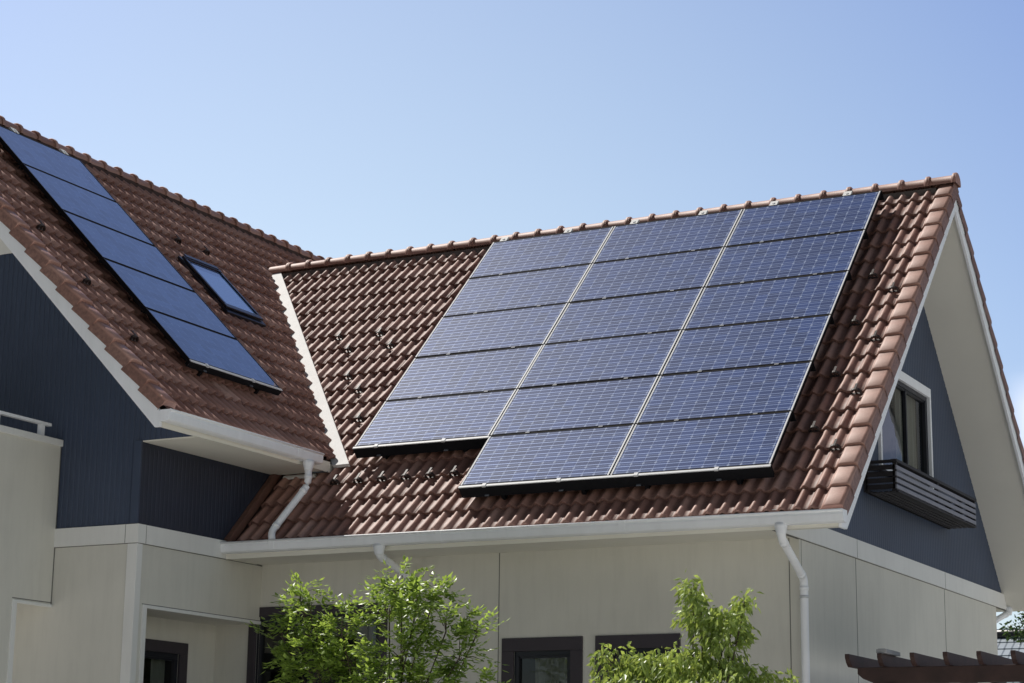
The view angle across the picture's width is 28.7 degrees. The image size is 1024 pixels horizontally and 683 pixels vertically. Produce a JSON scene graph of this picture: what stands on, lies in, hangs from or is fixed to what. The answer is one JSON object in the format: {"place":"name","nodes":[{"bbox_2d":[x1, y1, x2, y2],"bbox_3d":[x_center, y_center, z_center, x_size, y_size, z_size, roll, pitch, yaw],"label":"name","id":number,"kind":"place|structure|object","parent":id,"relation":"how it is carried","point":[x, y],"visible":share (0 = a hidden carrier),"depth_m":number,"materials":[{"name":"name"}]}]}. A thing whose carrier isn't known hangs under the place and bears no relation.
{"place":"outdoors","nodes":[
{"label":"outdoors","id":0,"kind":"place"},
{"bbox_2d":[0,0,1023,628],"label":"sky","id":1,"kind":"structure","parent":0,"point":[325,128],"materials":[{"name":"blue"}]},
{"bbox_2d":[997,629,1023,682],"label":"neighbouring house","id":2,"kind":"structure","parent":0,"point":[1004,646],"depth_m":49.78,"materials":[{"name":"beige"}]},
{"label":"pavement","id":3,"kind":"structure","parent":0,"visible":0},
{"bbox_2d":[245,555,510,682],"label":"garden tree","id":4,"kind":"object","parent":3,"relation":"on","point":[323,657],"visible":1,"depth_m":16.64,"materials":[{"name":"green plant"}]},
{"bbox_2d":[586,568,800,682],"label":"garden tree","id":5,"kind":"object","parent":3,"relation":"on","point":[667,667],"visible":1,"depth_m":14.64,"materials":[{"name":"green plant"}]},
{"bbox_2d":[845,650,1023,682],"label":"pergola","id":6,"kind":"object","parent":3,"relation":"on","point":[984,667],"visible":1,"depth_m":16.66,"materials":[{"name":"brown wood"}]},
{"bbox_2d":[876,648,899,655],"bbox_3d":[3.185,2.632,16.939,0.090,0.039,0.390,-6,-15,27],"label":"grey board","id":7,"kind":"object","parent":6,"relation":"on","point":[888,652],"visible":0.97,"depth_m":16.80,"materials":[{"name":"grey wood"}]},
{"label":"ground","id":8,"kind":"structure","parent":0,"visible":0},
{"bbox_2d":[0,115,1023,682],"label":"house","id":9,"kind":"structure","parent":8,"relation":"on","point":[166,515],"depth_m":19.73,"materials":[{"name":"paint"}]},
{"bbox_2d":[3,127,282,395],"bbox_3d":[-4.095,-0.929,21.317,3.047,3.091,1.585,-6,-15,27],"label":"mounting frame","id":10,"kind":"object","parent":9,"relation":"attached to","point":[201,368],"visible":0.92,"depth_m":20.43,"materials":[{"name":"black metal"}]},
{"bbox_2d":[0,126,116,201],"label":"solar panel","id":11,"kind":"object","parent":10,"relation":"on","point":[19,148],"visible":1,"depth_m":22.07,"materials":[{"name":"blue glass"}]},
{"bbox_2d":[21,164,154,245],"bbox_3d":[-4.580,-1.456,21.706,0.046,0.804,1.567,-50,-29,10],"label":"solar panel","id":12,"kind":"object","parent":10,"relation":"on","point":[59,194],"visible":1,"depth_m":21.62,"materials":[{"name":"blue glass"}]},
{"bbox_2d":[60,210,194,291],"bbox_3d":[-4.074,-0.940,21.308,0.046,0.804,1.567,-50,-29,10],"label":"solar panel","id":13,"kind":"object","parent":10,"relation":"on","point":[100,241],"visible":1,"depth_m":21.22,"materials":[{"name":"blue glass"}]},
{"bbox_2d":[101,258,236,338],"bbox_3d":[-3.567,-0.423,20.909,0.046,0.804,1.567,-50,-29,10],"label":"solar panel","id":14,"kind":"object","parent":10,"relation":"on","point":[143,290],"visible":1,"depth_m":20.82,"materials":[{"name":"blue glass"}]},
{"bbox_2d":[144,308,279,387],"bbox_3d":[-3.060,0.093,20.511,0.046,0.804,1.567,-50,-29,10],"label":"solar panel","id":15,"kind":"object","parent":10,"relation":"on","point":[186,340],"visible":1,"depth_m":20.42,"materials":[{"name":"blue glass"}]},
{"bbox_2d":[143,638,187,682],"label":"window","id":16,"kind":"structure","parent":9,"relation":"in","point":[161,658],"depth_m":20.11,"materials":[{"name":"black glass"}]},
{"bbox_2d":[246,602,387,682],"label":"window","id":17,"kind":"structure","parent":9,"relation":"in","point":[265,655],"depth_m":20.47,"materials":[{"name":"black glass"}]},
{"bbox_2d":[501,636,582,682],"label":"window","id":18,"kind":"structure","parent":9,"relation":"in","point":[540,659],"depth_m":19.00,"materials":[{"name":"black glass"}]},
{"bbox_2d":[352,190,883,499],"bbox_3d":[1.060,0.006,20.763,4.755,3.713,3.665,-6,-15,27],"label":"mounting frame","id":19,"kind":"object","parent":9,"relation":"attached to","point":[738,474],"visible":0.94,"depth_m":19.04,"materials":[{"name":"black metal"}]},
{"bbox_2d":[355,389,515,446],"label":"solar panel","id":20,"kind":"object","parent":19,"relation":"on","point":[441,417],"visible":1,"depth_m":20.49,"materials":[{"name":"blue photovoltaic cells under glass"},{"name":"silver aluminium"}]},
{"bbox_2d":[386,345,542,400],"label":"solar panel","id":21,"kind":"object","parent":19,"relation":"on","point":[483,371],"visible":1,"depth_m":21.12,"materials":[{"name":"blue photovoltaic cells under glass"},{"name":"silver aluminium"}]},
{"bbox_2d":[415,303,567,357],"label":"solar panel","id":22,"kind":"object","parent":19,"relation":"on","point":[529,326],"visible":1,"depth_m":21.75,"materials":[{"name":"blue photovoltaic cells under glass"},{"name":"silver aluminium"}]},
{"bbox_2d":[443,264,590,316],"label":"solar panel","id":23,"kind":"object","parent":19,"relation":"on","point":[521,290],"visible":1,"depth_m":22.39,"materials":[{"name":"blue photovoltaic cells under glass"},{"name":"silver aluminium"}]},
{"bbox_2d":[469,227,613,277],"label":"solar panel","id":24,"kind":"object","parent":19,"relation":"on","point":[545,252],"visible":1,"depth_m":23.02,"materials":[{"name":"blue photovoltaic cells under glass"},{"name":"silver aluminium"}]},
{"bbox_2d":[461,424,633,485],"bbox_3d":[0.341,1.103,19.153,1.567,0.804,0.046,-6,-60,27],"label":"solar panel","id":25,"kind":"object","parent":19,"relation":"on","point":[578,453],"visible":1,"depth_m":19.13,"materials":[{"name":"blue photovoltaic cells under glass"},{"name":"silver aluminium"}]},
{"bbox_2d":[491,376,658,434],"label":"solar panel","id":26,"kind":"object","parent":19,"relation":"on","point":[587,405],"visible":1,"depth_m":19.76,"materials":[{"name":"blue photovoltaic cells under glass"},{"name":"silver aluminium"}]},
{"bbox_2d":[518,330,681,387],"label":"solar panel","id":27,"kind":"object","parent":19,"relation":"on","point":[631,356],"visible":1,"depth_m":20.39,"materials":[{"name":"blue glass"}]},
{"bbox_2d":[545,288,702,343],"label":"solar panel","id":28,"kind":"object","parent":19,"relation":"on","point":[634,315],"visible":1,"depth_m":21.03,"materials":[{"name":"blue glass"}]},
{"bbox_2d":[570,247,723,301],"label":"solar panel","id":29,"kind":"object","parent":19,"relation":"on","point":[659,273],"visible":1,"depth_m":21.66,"materials":[{"name":"blue glass"}]},
{"bbox_2d":[593,209,742,262],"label":"solar panel","id":30,"kind":"object","parent":19,"relation":"on","point":[682,234],"visible":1,"depth_m":22.29,"materials":[{"name":"blue glass"}]},
{"bbox_2d":[610,411,791,474],"bbox_3d":[1.742,0.954,18.426,1.567,0.804,0.047,-6,-59,27],"label":"solar panel","id":31,"kind":"object","parent":19,"relation":"on","point":[742,440],"visible":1,"depth_m":18.40,"materials":[{"name":"blue glass"}]},
{"bbox_2d":[637,362,812,422],"bbox_3d":[2.022,0.503,19.059,1.567,0.804,0.046,-6,-60,27],"label":"solar panel","id":32,"kind":"object","parent":19,"relation":"on","point":[752,390],"visible":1,"depth_m":19.03,"materials":[{"name":"blue glass"}]},
{"bbox_2d":[661,315,831,374],"bbox_3d":[2.302,0.050,19.690,1.567,0.804,0.047,-6,-60,27],"label":"solar panel","id":33,"kind":"object","parent":19,"relation":"on","point":[755,344],"visible":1,"depth_m":19.66,"materials":[{"name":"blue glass"}]},
{"bbox_2d":[684,271,848,328],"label":"solar panel","id":34,"kind":"object","parent":19,"relation":"on","point":[793,297],"visible":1,"depth_m":20.30,"materials":[{"name":"blue glass"}]},
{"bbox_2d":[705,230,865,286],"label":"solar panel","id":35,"kind":"object","parent":19,"relation":"on","point":[829,253],"visible":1,"depth_m":20.93,"materials":[{"name":"blue glass"}]},
{"bbox_2d":[726,191,880,245],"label":"solar panel","id":36,"kind":"object","parent":19,"relation":"on","point":[854,212],"visible":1,"depth_m":21.56,"materials":[{"name":"blue glass"}]},
{"bbox_2d":[595,633,680,682],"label":"window","id":37,"kind":"structure","parent":9,"relation":"in","point":[642,643],"depth_m":18.49,"materials":[{"name":"black glass"}]},
{"bbox_2d":[878,371,933,488],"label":"window","id":38,"kind":"structure","parent":9,"relation":"in","point":[899,436],"depth_m":21.88,"materials":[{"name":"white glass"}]},
{"bbox_2d":[864,459,976,528],"bbox_3d":[4.301,1.619,20.922,0.344,0.320,2.930,-6,-15,27],"label":"window flower box","id":39,"kind":"object","parent":9,"relation":"attached to","point":[944,517],"visible":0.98,"depth_m":20.52,"materials":[{"name":"black metal"}]},
{"bbox_2d":[998,611,1023,644],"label":"background tree","id":40,"kind":"object","parent":8,"relation":"on","point":[1018,634],"visible":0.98,"depth_m":33.94,"materials":[{"name":"green plant"}]}
]}

